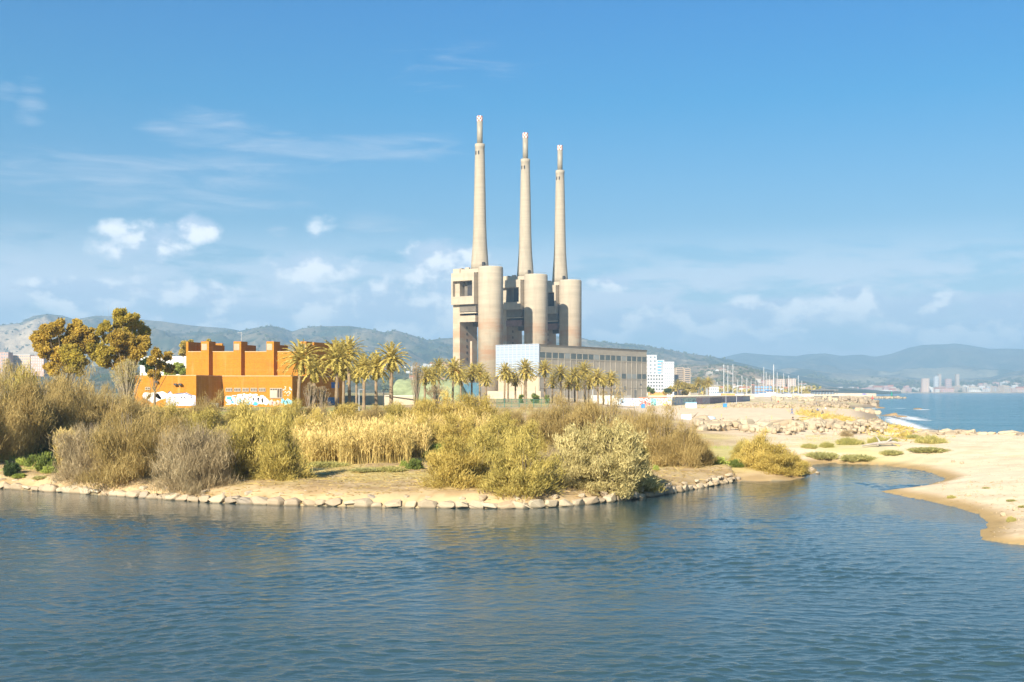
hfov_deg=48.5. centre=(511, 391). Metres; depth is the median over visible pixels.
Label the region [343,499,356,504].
boulder
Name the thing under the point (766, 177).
sky
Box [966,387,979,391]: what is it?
house
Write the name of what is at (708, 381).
date palm
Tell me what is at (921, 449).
grass tussock
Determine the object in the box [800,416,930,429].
driftwood litter
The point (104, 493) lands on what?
boulder
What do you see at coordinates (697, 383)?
date palm
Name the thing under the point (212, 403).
tamarisk bush
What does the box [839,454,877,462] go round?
grass tussock
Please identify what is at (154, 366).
rusty tree
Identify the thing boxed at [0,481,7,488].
boulder
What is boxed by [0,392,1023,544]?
ground
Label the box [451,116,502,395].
boiler tower
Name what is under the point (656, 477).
tamarisk bush
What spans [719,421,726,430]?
boulder
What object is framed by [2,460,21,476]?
green shrub
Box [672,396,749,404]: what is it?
beach pavilion
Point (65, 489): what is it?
boulder
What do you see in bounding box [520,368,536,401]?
date palm
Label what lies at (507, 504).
boulder
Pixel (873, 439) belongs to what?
grass tussock
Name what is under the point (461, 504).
boulder
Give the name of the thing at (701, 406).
dry grass
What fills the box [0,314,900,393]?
mountains
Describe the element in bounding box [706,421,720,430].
boulder
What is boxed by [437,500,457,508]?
boulder
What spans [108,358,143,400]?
bare shrub
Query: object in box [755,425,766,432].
boulder
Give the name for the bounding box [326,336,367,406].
date palm
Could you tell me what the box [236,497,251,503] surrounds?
boulder
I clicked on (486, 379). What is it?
date palm
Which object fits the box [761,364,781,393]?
sailing boat
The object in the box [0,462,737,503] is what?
twig litter
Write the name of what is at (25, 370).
tamarisk bush
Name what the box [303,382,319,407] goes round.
bare shrub
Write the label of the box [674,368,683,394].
beige apartments
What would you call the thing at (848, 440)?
grass tussock
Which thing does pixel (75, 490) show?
boulder
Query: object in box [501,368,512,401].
date palm
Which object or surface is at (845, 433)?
grey shrub
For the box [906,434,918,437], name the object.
grass tussock
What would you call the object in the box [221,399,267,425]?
tamarisk bush
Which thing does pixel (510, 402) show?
fence
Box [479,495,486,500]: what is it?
boulder
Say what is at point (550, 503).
boulder
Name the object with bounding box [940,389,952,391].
house
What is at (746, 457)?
tamarisk bush
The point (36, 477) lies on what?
grass tussock
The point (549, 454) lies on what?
tamarisk bush
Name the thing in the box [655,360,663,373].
white tower block
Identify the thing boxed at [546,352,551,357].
window
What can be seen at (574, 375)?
date palm
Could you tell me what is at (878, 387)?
house
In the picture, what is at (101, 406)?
tamarisk bush
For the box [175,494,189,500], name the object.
boulder
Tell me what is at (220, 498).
boulder
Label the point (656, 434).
tamarisk bush
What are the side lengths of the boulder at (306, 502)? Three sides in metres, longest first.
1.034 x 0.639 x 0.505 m
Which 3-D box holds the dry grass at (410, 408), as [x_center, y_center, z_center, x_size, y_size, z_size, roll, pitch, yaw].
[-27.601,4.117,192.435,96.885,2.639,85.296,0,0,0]
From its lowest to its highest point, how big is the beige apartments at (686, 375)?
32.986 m
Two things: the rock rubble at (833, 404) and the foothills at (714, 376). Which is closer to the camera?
the rock rubble at (833, 404)
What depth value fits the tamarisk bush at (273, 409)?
152.30 m
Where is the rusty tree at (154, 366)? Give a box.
[139,346,175,404]
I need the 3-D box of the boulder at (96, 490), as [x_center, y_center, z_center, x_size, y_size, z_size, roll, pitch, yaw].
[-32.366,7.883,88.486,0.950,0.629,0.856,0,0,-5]
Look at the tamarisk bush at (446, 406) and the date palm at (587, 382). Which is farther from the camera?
the date palm at (587, 382)
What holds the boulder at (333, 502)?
on the ground at (986, 449)
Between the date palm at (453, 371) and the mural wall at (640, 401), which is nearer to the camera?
the date palm at (453, 371)
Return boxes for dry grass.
[1,458,681,489]
[220,407,607,416]
[656,400,851,409]
[662,434,802,472]
[805,433,955,441]
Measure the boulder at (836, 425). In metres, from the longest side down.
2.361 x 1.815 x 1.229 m
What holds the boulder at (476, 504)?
on the ground at (986, 449)
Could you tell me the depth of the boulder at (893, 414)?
374.90 m
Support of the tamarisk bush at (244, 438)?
on the ground at (986, 449)
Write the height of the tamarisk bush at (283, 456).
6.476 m
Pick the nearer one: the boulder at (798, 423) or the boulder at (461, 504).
the boulder at (461, 504)
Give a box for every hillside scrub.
[0,314,450,365]
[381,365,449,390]
[582,339,734,364]
[674,363,819,389]
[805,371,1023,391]
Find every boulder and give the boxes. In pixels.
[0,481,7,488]
[3,484,10,488]
[9,481,22,489]
[22,485,31,489]
[31,486,38,490]
[42,483,58,491]
[60,485,72,492]
[69,485,81,493]
[79,486,91,493]
[89,489,100,492]
[101,489,109,495]
[109,489,116,495]
[116,490,126,496]
[125,490,140,497]
[138,490,148,497]
[146,493,158,498]
[156,493,167,499]
[164,492,180,499]
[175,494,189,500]
[187,495,199,501]
[198,495,210,502]
[208,494,225,502]
[225,491,242,502]
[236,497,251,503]
[250,496,267,504]
[267,496,284,504]
[284,497,301,505]
[303,499,315,505]
[315,499,325,505]
[325,498,340,505]
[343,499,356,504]
[354,498,372,506]
[371,502,381,506]
[384,499,400,507]
[404,499,416,507]
[418,497,437,507]
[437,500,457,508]
[455,501,471,507]
[469,498,483,508]
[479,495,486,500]
[482,502,497,508]
[497,500,515,508]
[510,499,532,508]
[528,499,544,507]
[545,499,558,506]
[549,494,558,498]
[558,499,573,506]
[572,499,583,505]
[582,496,598,504]
[598,497,604,502]
[600,491,607,495]
[603,493,615,502]
[615,495,622,501]
[631,491,638,498]
[643,492,653,496]
[661,486,672,493]
[676,485,683,491]
[682,484,688,490]
[692,415,710,419]
[696,482,703,488]
[697,424,707,430]
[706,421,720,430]
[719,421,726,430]
[731,420,740,427]
[740,418,754,424]
[748,424,759,431]
[755,421,772,426]
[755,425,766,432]
[773,420,788,425]
[795,421,805,427]
[804,417,816,422]
[807,420,818,429]
[825,420,834,427]
[832,423,841,429]
[881,413,897,415]
[883,432,901,435]
[944,431,957,434]
[976,431,988,434]
[998,430,1014,433]
[1008,432,1023,434]
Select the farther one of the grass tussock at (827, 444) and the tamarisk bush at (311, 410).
the tamarisk bush at (311, 410)
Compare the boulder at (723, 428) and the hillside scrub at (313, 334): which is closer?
the boulder at (723, 428)
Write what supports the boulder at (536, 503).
on the ground at (986, 449)
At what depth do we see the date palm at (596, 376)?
379.44 m
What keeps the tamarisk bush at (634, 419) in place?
on the ground at (986, 449)
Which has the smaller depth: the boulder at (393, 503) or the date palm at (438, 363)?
the boulder at (393, 503)
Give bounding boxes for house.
[739,386,749,389]
[872,386,881,389]
[903,386,911,391]
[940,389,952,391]
[952,385,960,391]
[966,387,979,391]
[990,387,999,391]
[1001,389,1010,391]
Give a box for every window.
[270,388,281,397]
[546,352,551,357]
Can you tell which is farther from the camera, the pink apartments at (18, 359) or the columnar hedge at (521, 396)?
the pink apartments at (18, 359)
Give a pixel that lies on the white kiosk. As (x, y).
(690, 404)
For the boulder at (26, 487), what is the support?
on the ground at (986, 449)
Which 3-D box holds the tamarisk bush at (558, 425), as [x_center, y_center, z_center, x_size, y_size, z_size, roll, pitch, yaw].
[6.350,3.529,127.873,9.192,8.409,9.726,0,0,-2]
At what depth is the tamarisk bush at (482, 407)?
148.70 m
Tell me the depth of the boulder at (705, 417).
174.09 m
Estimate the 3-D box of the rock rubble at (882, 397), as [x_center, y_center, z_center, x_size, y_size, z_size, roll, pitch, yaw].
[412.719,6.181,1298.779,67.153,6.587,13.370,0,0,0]
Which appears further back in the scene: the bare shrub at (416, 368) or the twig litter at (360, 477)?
the bare shrub at (416, 368)
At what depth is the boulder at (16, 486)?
92.62 m
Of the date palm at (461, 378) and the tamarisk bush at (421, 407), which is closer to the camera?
the tamarisk bush at (421, 407)
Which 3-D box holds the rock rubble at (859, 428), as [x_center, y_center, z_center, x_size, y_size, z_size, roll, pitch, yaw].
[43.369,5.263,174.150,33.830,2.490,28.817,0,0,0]
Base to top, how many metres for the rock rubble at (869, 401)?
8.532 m
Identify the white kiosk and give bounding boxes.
[685,402,696,407]
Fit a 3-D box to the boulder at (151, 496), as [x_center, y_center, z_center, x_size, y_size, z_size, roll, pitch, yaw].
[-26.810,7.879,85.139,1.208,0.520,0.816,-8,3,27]
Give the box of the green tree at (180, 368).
[162,338,210,374]
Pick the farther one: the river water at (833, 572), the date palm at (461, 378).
the date palm at (461, 378)
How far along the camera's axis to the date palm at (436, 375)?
311.40 m
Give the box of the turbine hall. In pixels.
[496,344,646,398]
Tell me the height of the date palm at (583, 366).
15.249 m
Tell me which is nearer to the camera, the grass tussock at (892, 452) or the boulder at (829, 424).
the grass tussock at (892, 452)
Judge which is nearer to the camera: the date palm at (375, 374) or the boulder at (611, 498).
the boulder at (611, 498)
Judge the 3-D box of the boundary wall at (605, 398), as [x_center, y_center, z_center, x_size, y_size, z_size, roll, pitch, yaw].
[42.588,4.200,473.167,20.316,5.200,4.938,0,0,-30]
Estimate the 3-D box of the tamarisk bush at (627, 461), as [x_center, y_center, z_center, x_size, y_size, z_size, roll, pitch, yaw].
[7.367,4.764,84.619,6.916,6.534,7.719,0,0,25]
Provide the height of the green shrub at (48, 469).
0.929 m
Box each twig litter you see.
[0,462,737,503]
[942,478,1023,535]
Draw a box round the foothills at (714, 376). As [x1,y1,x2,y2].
[674,364,836,392]
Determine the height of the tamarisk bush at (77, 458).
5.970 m
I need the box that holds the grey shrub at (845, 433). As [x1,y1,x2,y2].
[839,430,854,436]
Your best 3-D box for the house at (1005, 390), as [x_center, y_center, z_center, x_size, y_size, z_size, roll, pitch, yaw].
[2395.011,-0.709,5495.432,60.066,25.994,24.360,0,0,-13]
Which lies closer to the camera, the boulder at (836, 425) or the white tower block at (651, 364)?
the boulder at (836, 425)
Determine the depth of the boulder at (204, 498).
82.09 m
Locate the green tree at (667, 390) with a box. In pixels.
[663,388,671,394]
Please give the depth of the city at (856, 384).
6470.92 m
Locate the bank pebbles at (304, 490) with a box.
[16,472,559,495]
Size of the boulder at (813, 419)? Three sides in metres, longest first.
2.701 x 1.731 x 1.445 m
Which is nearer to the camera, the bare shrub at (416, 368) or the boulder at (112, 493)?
the boulder at (112, 493)
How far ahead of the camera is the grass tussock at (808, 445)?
133.80 m
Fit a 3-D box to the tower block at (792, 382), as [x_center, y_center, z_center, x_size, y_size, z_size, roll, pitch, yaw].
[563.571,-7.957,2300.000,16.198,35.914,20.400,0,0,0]
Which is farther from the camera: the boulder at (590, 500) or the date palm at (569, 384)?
the date palm at (569, 384)
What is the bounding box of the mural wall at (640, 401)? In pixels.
[614,397,671,405]
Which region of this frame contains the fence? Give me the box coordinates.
[497,399,548,407]
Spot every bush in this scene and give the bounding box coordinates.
[0,363,59,457]
[0,371,31,462]
[1,358,44,404]
[16,373,89,452]
[41,351,100,426]
[44,418,111,487]
[48,427,79,468]
[69,400,170,491]
[73,379,147,435]
[83,381,110,401]
[118,384,163,427]
[124,402,190,455]
[141,396,189,432]
[144,416,243,496]
[175,405,225,438]
[184,387,230,430]
[210,416,254,441]
[215,392,275,479]
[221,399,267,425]
[244,409,319,480]
[253,401,283,424]
[261,418,293,443]
[269,397,320,426]
[289,406,330,434]
[303,401,336,418]
[324,402,366,425]
[350,403,386,430]
[380,400,410,419]
[383,412,403,429]
[401,397,444,420]
[410,409,443,447]
[411,433,486,489]
[424,385,465,424]
[429,411,481,448]
[451,391,506,426]
[465,416,517,453]
[465,422,509,482]
[476,424,566,500]
[486,409,520,436]
[495,404,527,427]
[508,417,552,455]
[521,403,557,433]
[533,446,564,482]
[534,390,599,451]
[544,421,615,490]
[567,379,632,442]
[568,414,660,500]
[605,400,661,443]
[623,394,696,466]
[627,442,666,492]
[655,417,713,467]
[687,438,719,465]
[726,437,749,462]
[732,427,772,468]
[747,441,807,476]
[786,454,812,476]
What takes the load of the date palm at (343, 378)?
on the ground at (986, 449)
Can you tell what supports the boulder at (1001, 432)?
on the ground at (986, 449)
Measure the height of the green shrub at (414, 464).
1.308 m
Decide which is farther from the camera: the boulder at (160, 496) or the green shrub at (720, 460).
the green shrub at (720, 460)
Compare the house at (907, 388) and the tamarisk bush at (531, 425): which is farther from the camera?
the house at (907, 388)
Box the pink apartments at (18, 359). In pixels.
[13,355,34,373]
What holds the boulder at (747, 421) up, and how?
on the ground at (986, 449)
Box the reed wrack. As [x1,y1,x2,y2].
[786,407,921,446]
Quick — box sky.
[0,0,1023,357]
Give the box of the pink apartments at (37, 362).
[31,356,47,375]
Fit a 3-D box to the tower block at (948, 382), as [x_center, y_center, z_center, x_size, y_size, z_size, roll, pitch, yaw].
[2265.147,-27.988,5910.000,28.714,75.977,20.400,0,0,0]
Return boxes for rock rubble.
[699,418,887,434]
[727,403,814,407]
[771,395,843,401]
[810,401,849,408]
[838,396,879,405]
[859,395,902,398]
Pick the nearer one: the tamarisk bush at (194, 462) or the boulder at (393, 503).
the boulder at (393, 503)
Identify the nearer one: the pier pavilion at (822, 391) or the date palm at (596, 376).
the date palm at (596, 376)
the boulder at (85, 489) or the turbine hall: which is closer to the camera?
the boulder at (85, 489)
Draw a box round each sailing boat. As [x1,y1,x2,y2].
[714,374,729,394]
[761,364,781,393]
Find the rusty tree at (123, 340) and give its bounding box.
[95,307,151,385]
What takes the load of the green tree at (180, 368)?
on the ground at (986, 449)
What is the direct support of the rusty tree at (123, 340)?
on the ground at (986, 449)
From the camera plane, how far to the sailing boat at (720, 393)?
1119.95 m
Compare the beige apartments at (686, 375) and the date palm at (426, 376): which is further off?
the beige apartments at (686, 375)
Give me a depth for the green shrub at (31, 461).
102.33 m
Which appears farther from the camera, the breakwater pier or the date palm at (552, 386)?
the breakwater pier
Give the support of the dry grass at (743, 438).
on the ground at (986, 449)
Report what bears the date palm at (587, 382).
on the ground at (986, 449)
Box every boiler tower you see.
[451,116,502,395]
[503,132,547,344]
[548,145,581,345]
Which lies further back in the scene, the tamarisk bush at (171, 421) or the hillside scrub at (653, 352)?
the hillside scrub at (653, 352)
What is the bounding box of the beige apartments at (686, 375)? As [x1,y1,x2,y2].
[684,368,690,394]
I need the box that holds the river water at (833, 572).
[0,463,1023,681]
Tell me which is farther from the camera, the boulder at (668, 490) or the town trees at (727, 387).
the town trees at (727, 387)
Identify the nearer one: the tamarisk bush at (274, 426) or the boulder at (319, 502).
the boulder at (319, 502)
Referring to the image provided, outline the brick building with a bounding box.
[134,332,343,407]
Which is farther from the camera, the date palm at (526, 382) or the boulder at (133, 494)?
the date palm at (526, 382)
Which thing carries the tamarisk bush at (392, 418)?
on the ground at (986, 449)
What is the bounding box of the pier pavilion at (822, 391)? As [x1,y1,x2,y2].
[811,390,833,393]
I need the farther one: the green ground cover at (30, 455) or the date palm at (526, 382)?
the date palm at (526, 382)
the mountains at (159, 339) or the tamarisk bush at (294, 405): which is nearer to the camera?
the tamarisk bush at (294, 405)
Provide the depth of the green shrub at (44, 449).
123.69 m
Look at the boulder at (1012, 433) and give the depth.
161.59 m
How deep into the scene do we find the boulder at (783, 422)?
178.37 m
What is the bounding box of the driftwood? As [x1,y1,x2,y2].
[862,435,901,445]
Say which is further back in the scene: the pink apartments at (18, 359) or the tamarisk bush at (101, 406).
the pink apartments at (18, 359)
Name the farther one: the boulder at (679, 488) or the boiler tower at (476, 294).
the boiler tower at (476, 294)
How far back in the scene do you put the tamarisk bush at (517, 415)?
147.72 m
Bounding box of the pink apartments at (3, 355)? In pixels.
[0,352,12,375]
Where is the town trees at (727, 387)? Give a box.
[700,384,820,393]
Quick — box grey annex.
[674,375,678,394]
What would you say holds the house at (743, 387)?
on the ground at (986, 449)
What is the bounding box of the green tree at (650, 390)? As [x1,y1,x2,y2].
[647,386,654,394]
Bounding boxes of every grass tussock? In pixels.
[32,475,45,479]
[306,460,352,467]
[347,467,382,472]
[367,465,408,472]
[801,443,818,448]
[801,451,839,459]
[819,441,834,447]
[835,436,865,444]
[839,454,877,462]
[866,435,886,442]
[879,449,903,455]
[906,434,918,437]
[906,446,950,452]
[914,434,950,443]
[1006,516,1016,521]
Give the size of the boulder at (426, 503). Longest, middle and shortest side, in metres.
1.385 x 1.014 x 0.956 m
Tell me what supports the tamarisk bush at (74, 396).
on the ground at (986, 449)
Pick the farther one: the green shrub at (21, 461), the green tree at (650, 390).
the green tree at (650, 390)
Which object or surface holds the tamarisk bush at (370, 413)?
on the ground at (986, 449)
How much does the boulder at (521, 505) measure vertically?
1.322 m
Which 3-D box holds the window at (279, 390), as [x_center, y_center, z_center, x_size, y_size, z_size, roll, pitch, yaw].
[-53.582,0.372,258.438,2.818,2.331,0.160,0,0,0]
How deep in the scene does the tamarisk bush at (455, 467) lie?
82.13 m
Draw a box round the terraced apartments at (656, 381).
[647,374,663,394]
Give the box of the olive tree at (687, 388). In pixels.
[662,381,697,394]
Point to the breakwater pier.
(858, 395)
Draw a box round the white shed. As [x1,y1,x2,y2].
[706,387,718,394]
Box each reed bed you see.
[161,406,495,430]
[288,416,433,463]
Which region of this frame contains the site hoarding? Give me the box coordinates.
[464,383,478,396]
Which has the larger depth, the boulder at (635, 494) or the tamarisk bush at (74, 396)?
the tamarisk bush at (74, 396)
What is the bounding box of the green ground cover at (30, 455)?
[0,449,65,469]
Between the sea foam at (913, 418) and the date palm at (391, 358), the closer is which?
the date palm at (391, 358)
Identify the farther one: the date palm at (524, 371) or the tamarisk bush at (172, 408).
the date palm at (524, 371)
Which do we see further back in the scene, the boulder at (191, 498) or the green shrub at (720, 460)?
the green shrub at (720, 460)
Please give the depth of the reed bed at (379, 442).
107.03 m
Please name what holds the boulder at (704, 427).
on the ground at (986, 449)
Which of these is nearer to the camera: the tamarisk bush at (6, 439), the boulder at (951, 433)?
the tamarisk bush at (6, 439)
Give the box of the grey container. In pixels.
[681,414,690,418]
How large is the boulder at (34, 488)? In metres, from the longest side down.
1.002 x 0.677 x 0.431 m
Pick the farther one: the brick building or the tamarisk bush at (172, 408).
the brick building
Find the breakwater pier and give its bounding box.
[803,393,896,398]
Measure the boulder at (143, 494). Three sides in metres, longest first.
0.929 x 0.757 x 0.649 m
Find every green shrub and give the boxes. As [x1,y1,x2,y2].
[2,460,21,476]
[10,473,25,478]
[15,456,26,465]
[23,454,38,466]
[34,444,48,452]
[35,451,56,471]
[39,465,58,473]
[399,460,407,466]
[404,458,423,469]
[428,441,449,452]
[708,455,729,463]
[729,458,743,467]
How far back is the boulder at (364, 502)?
78.75 m
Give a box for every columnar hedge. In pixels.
[519,387,523,402]
[530,387,539,402]
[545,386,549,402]
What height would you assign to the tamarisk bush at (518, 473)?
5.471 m
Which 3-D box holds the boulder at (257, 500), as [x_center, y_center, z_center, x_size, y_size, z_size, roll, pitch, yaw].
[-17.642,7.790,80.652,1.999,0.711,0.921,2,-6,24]
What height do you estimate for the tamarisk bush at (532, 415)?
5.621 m
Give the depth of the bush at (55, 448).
97.83 m
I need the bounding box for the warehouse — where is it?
[140,356,185,374]
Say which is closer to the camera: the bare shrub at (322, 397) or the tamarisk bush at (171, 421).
the tamarisk bush at (171, 421)
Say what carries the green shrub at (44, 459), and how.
on the ground at (986, 449)
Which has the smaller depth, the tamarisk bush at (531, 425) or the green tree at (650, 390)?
the tamarisk bush at (531, 425)
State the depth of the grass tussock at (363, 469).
93.44 m
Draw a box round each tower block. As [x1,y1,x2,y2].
[647,355,656,373]
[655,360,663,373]
[661,362,673,394]
[765,380,772,386]
[776,379,784,386]
[786,379,795,386]
[921,378,928,391]
[933,376,938,387]
[945,379,951,387]
[955,374,958,385]
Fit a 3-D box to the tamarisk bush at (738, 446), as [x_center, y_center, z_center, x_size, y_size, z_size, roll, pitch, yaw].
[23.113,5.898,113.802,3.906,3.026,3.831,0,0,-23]
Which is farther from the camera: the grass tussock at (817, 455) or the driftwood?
the driftwood
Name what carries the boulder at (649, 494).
on the ground at (986, 449)
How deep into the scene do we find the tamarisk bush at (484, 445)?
86.98 m
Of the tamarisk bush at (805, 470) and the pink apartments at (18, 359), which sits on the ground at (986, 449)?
the tamarisk bush at (805, 470)
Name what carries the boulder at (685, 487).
on the ground at (986, 449)
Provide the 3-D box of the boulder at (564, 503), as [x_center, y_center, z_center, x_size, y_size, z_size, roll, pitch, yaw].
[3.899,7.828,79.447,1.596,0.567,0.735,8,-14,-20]
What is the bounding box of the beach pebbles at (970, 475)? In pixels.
[898,438,1023,536]
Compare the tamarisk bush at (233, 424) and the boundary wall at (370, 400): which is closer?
the tamarisk bush at (233, 424)
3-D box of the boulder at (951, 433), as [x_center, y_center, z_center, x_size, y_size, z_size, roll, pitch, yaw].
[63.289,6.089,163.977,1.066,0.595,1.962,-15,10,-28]
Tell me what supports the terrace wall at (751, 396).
on the ground at (986, 449)
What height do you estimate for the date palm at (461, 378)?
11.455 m
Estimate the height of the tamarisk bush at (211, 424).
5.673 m
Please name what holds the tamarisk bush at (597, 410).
on the ground at (986, 449)
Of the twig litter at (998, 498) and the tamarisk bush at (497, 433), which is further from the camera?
the tamarisk bush at (497, 433)
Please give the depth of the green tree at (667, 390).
868.48 m
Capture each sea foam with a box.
[882,416,927,428]
[891,415,939,420]
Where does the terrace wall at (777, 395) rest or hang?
on the ground at (986, 449)
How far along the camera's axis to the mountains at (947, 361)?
10557.20 m
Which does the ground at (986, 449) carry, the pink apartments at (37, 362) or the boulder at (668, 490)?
the boulder at (668, 490)
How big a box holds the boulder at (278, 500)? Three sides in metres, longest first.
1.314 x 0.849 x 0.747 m
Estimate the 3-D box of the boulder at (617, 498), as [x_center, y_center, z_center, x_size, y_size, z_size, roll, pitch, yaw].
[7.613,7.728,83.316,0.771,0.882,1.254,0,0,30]
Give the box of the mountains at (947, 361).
[722,343,1023,379]
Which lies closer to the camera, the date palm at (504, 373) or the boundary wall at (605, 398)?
the date palm at (504, 373)
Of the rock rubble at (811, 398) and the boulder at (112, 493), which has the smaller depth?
the boulder at (112, 493)
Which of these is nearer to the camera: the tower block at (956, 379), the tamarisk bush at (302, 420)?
the tamarisk bush at (302, 420)
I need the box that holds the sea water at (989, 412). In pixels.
[852,393,1023,432]
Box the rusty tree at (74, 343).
[29,317,100,391]
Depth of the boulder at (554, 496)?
79.72 m
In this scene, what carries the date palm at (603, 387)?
on the ground at (986, 449)
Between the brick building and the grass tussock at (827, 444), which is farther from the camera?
the brick building
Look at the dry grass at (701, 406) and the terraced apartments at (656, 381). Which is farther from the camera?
the terraced apartments at (656, 381)
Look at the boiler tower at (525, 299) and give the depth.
843.46 m
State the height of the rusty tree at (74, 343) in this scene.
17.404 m
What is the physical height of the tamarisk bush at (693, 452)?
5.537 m
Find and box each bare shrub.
[0,357,18,397]
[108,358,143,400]
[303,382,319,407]
[314,386,329,411]
[409,361,423,405]
[422,383,450,403]
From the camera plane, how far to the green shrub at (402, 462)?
101.27 m
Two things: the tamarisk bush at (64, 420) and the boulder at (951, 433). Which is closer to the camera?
the tamarisk bush at (64, 420)
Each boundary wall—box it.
[345,395,414,404]
[487,391,540,398]
[591,395,630,404]
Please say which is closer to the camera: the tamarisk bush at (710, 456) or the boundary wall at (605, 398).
the tamarisk bush at (710, 456)
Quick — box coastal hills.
[774,368,1023,391]
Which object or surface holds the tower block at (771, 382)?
on the ground at (986, 449)
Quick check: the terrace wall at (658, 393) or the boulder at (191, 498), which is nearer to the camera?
the boulder at (191, 498)
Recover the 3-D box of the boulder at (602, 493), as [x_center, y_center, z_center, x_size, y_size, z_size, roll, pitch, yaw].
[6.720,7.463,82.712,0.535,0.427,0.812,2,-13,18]
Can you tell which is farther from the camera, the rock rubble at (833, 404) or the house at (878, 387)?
the house at (878, 387)
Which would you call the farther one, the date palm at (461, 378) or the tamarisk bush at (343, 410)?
the date palm at (461, 378)
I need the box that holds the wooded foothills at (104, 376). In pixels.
[0,366,700,392]
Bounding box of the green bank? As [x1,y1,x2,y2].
[393,379,468,400]
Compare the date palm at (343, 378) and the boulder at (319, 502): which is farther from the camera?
the date palm at (343, 378)
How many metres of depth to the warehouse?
460.00 m
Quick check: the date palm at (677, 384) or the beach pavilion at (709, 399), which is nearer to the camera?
the beach pavilion at (709, 399)
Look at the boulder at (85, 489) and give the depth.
88.68 m
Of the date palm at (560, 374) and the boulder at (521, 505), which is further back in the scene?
the date palm at (560, 374)
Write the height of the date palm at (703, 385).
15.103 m
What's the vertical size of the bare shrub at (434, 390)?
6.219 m
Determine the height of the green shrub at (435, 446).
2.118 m
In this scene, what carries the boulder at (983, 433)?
on the ground at (986, 449)
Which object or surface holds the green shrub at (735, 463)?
on the ground at (986, 449)
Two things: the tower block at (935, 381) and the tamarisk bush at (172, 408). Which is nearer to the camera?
the tamarisk bush at (172, 408)
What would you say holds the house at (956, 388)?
on the ground at (986, 449)
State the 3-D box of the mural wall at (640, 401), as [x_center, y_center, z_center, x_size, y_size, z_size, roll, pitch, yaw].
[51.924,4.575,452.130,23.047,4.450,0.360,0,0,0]
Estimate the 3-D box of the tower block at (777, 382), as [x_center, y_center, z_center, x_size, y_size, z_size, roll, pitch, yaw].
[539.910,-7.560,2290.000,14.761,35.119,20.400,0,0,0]
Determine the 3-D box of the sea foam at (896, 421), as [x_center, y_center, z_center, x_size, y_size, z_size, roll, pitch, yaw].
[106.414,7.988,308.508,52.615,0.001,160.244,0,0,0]
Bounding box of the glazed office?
[752,385,771,393]
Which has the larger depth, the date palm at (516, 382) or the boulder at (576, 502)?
the date palm at (516, 382)
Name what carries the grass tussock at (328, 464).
on the ground at (986, 449)
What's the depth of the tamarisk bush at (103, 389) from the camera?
152.93 m
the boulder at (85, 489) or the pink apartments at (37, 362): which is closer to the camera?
the boulder at (85, 489)
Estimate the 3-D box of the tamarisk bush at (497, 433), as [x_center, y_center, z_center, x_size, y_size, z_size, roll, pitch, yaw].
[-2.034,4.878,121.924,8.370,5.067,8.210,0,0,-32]
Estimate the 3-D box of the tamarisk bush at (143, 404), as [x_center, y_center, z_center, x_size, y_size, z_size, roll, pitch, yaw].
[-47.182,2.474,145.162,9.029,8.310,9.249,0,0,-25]
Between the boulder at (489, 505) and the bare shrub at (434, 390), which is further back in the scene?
the bare shrub at (434, 390)
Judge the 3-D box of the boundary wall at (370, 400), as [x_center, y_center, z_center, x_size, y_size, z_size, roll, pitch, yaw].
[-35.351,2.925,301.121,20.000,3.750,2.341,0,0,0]
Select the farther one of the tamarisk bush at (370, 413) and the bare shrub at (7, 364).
the bare shrub at (7, 364)
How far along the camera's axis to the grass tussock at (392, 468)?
93.93 m
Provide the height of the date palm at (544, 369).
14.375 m
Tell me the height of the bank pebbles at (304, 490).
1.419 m
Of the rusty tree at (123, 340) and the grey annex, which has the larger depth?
the grey annex
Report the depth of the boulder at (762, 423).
171.21 m
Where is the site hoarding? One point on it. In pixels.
(475, 389)
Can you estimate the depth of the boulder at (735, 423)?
172.72 m
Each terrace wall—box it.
[647,395,753,398]
[648,392,666,394]
[744,394,813,396]
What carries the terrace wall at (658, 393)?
on the ground at (986, 449)
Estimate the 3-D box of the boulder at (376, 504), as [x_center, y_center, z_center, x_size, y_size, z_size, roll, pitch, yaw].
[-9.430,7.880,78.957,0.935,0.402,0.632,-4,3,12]
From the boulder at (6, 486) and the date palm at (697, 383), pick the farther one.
the date palm at (697, 383)
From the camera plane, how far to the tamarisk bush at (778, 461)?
105.36 m
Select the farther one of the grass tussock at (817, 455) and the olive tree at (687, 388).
the olive tree at (687, 388)
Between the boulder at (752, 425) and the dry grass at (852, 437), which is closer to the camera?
the dry grass at (852, 437)
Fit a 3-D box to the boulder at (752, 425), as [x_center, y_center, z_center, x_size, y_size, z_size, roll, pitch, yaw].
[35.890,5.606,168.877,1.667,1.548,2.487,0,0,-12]
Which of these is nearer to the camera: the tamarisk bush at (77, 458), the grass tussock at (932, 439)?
the tamarisk bush at (77, 458)
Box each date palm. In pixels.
[277,339,323,404]
[296,356,331,408]
[315,338,361,409]
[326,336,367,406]
[330,363,356,403]
[346,361,368,407]
[347,354,371,409]
[356,350,394,408]
[371,341,410,405]
[414,366,438,399]
[427,357,447,401]
[427,366,444,397]
[440,356,466,402]
[450,368,470,402]
[459,362,483,396]
[470,362,490,399]
[477,372,495,399]
[492,363,515,402]
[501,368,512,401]
[507,372,523,402]
[513,358,538,402]
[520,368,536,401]
[534,359,556,402]
[543,374,559,402]
[551,363,572,398]
[559,375,578,401]
[566,365,584,401]
[570,379,583,401]
[571,360,596,402]
[580,373,599,402]
[586,367,608,403]
[599,375,608,404]
[601,370,620,405]
[672,378,683,394]
[692,376,703,394]
[699,380,709,394]
[703,376,714,394]

